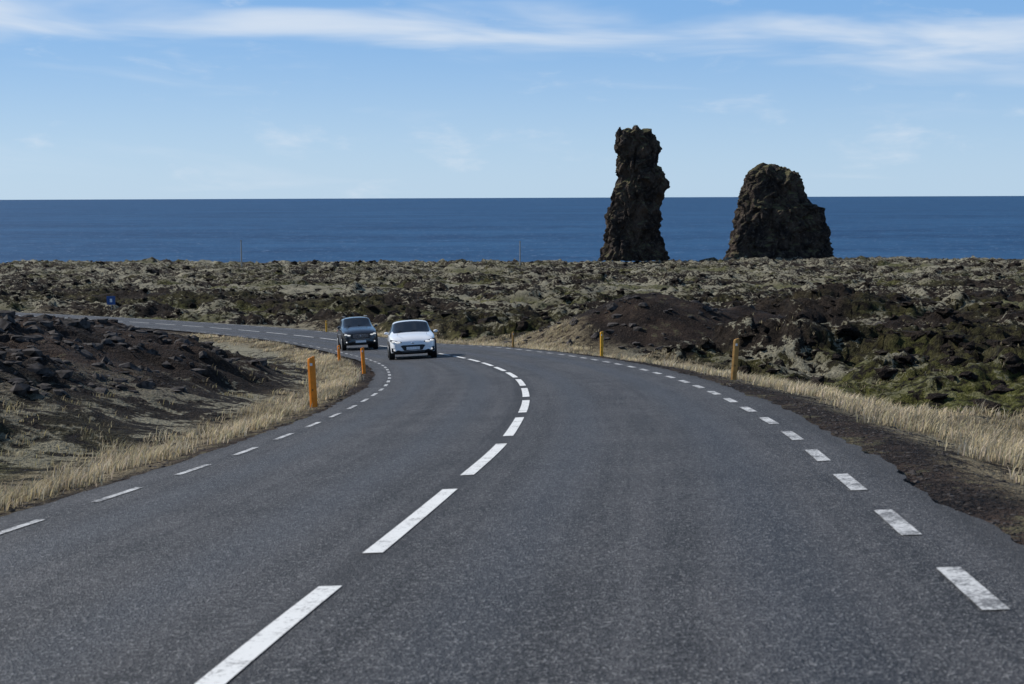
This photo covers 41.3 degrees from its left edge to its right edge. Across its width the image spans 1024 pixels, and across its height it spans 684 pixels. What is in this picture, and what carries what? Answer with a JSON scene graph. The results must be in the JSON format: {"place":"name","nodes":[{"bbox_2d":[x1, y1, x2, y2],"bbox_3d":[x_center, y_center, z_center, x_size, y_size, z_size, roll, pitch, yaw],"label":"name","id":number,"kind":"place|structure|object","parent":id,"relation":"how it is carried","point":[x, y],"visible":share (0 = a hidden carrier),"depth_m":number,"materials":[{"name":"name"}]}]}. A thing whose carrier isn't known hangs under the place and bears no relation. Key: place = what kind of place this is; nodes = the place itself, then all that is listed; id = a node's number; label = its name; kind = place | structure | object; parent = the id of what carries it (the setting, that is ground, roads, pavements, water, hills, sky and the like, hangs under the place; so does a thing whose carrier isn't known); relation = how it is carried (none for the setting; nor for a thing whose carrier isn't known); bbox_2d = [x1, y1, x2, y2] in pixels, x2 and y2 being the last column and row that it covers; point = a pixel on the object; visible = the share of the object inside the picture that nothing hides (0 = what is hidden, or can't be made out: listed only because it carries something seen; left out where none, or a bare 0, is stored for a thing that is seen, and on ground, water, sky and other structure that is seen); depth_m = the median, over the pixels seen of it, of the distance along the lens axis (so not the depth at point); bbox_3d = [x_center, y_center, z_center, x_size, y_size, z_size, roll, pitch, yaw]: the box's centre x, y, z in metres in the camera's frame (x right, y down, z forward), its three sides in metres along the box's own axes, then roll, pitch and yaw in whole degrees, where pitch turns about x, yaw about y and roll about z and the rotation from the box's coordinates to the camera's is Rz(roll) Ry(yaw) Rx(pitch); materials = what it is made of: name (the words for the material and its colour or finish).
{"place":"outdoors","nodes":[
{"label":"outdoors","id":0,"kind":"place"},
{"bbox_2d":[0,312,1023,683],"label":"road","id":1,"kind":"structure","parent":0,"point":[598,520],"depth_m":7.89,"materials":[{"name":"grey asphalt"}]},
{"bbox_2d":[0,326,390,533],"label":"edge line marking","id":2,"kind":"object","parent":1,"relation":"on","point":[98,500],"visible":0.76,"depth_m":14.13,"materials":[{"name":"paint"}]},
{"bbox_2d":[91,319,529,683],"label":"line marking","id":3,"kind":"structure","parent":1,"relation":"on","point":[227,669],"depth_m":6.73,"materials":[{"name":"paint"}]},
{"bbox_2d":[337,314,377,350],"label":"dark suv car","id":4,"kind":"object","parent":1,"relation":"on","point":[352,331],"visible":0.98,"depth_m":65.86,"materials":[{"name":"paint"}]},
{"bbox_2d":[384,316,437,359],"bbox_3d":[-3.905,-0.179,52.464,2.050,1.635,4.131,-3,1,-6],"label":"white hatchback car","id":5,"kind":"object","parent":1,"relation":"on","point":[411,336],"visible":1,"depth_m":50.86,"materials":[{"name":"paint"}]},
{"bbox_2d":[33,313,1009,609],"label":"edge line marking","id":6,"kind":"structure","parent":1,"relation":"on","point":[977,593],"depth_m":7.91,"materials":[{"name":"paint"}]},
{"bbox_2d":[0,255,1023,544],"bbox_3d":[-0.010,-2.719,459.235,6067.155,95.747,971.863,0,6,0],"label":"ground","id":7,"kind":"structure","parent":0,"point":[202,401],"depth_m":63.91,"materials":[{"name":"beige plant"}]},
{"bbox_2d":[107,296,114,309],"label":"road sign","id":8,"kind":"object","parent":7,"relation":"on","point":[111,300],"visible":1,"depth_m":126.27,"materials":[{"name":"blue metal"}]},
{"bbox_2d":[307,356,317,406],"bbox_3d":[-3.771,0.875,25.738,0.147,1.223,0.068,-3,5,-1],"label":"road marker post","id":9,"kind":"object","parent":7,"relation":"on","point":[312,380],"visible":0.75,"depth_m":25.71,"materials":[{"name":"orange plastic"}]},
{"bbox_2d":[337,345,340,359],"bbox_3d":[-6.655,0.591,52.345,0.108,0.966,0.069,-2,8,1],"label":"road marker post","id":10,"kind":"object","parent":7,"relation":"on","point":[338,350],"visible":0.71,"depth_m":52.30,"materials":[{"name":"orange plastic"}]},
{"bbox_2d":[360,347,365,373],"bbox_3d":[-4.514,0.681,41.306,0.118,1.068,0.069,-3,5,6],"label":"road marker post","id":11,"kind":"object","parent":7,"relation":"on","point":[363,360],"visible":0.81,"depth_m":41.28,"materials":[{"name":"orange plastic"}]},
{"bbox_2d":[0,292,881,395],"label":"cinder stones","id":12,"kind":"object","parent":7,"relation":"on","point":[19,387],"visible":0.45,"depth_m":29.32,"materials":[{"name":"black stone"}]},
{"bbox_2d":[0,318,1023,511],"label":"roadside grass","id":13,"kind":"structure","parent":7,"relation":"on","point":[1003,445],"depth_m":20.50,"materials":[{"name":"beige plant"}]},
{"bbox_2d":[0,257,1023,416],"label":"lava rocks","id":14,"kind":"object","parent":7,"relation":"on","point":[1012,366],"visible":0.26,"depth_m":87.73,"materials":[{"name":"black stone"}]},
{"bbox_2d":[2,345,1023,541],"bbox_3d":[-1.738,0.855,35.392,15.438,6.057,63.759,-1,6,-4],"label":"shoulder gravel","id":15,"kind":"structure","parent":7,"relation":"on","point":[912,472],"depth_m":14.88,"materials":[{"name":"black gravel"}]},
{"bbox_2d":[512,332,513,346],"bbox_3d":[0.050,0.015,60.345,0.107,0.966,0.069,-1,4,-8],"label":"road marker post","id":16,"kind":"object","parent":7,"relation":"on","point":[512,339],"visible":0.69,"depth_m":60.31,"materials":[{"name":"plastic"}]},
{"bbox_2d":[519,241,520,265],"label":"utility pole","id":17,"kind":"object","parent":7,"relation":"on","point":[520,256],"visible":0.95,"depth_m":419.53,"materials":[{"name":"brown wood"}]},
{"bbox_2d":[600,331,602,355],"bbox_3d":[3.050,0.180,46.276,0.118,1.118,0.068,1,7,10],"label":"road marker post","id":18,"kind":"object","parent":7,"relation":"on","point":[601,343],"visible":0.8,"depth_m":46.24,"materials":[{"name":"yellow plastic"}]},
{"bbox_2d":[597,125,669,260],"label":"sea stack","id":19,"kind":"object","parent":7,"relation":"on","point":[633,217],"visible":1,"depth_m":787.54,"materials":[{"name":"black stone"}]},
{"bbox_2d":[731,338,738,379],"bbox_3d":[4.621,0.477,28.211,0.127,1.130,0.069,3,6,-3],"label":"road marker post","id":20,"kind":"object","parent":7,"relation":"on","point":[735,359],"visible":0.74,"depth_m":28.18,"materials":[{"name":"plastic"}]},
{"bbox_2d":[723,162,833,259],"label":"sea stack","id":21,"kind":"object","parent":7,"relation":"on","point":[777,212],"visible":0.97,"depth_m":782.08,"materials":[{"name":"black stone"}]},
{"bbox_2d":[0,196,1023,263],"bbox_3d":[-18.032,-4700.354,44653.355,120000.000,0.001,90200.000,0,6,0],"label":"sea","id":22,"kind":"structure","parent":0,"point":[466,229],"depth_m":2755.57,"materials":[{"name":"liquid"}]},
{"bbox_2d":[0,0,1023,199],"label":"sky","id":23,"kind":"structure","parent":0,"point":[100,99],"materials":[{"name":"blue"}]}
]}

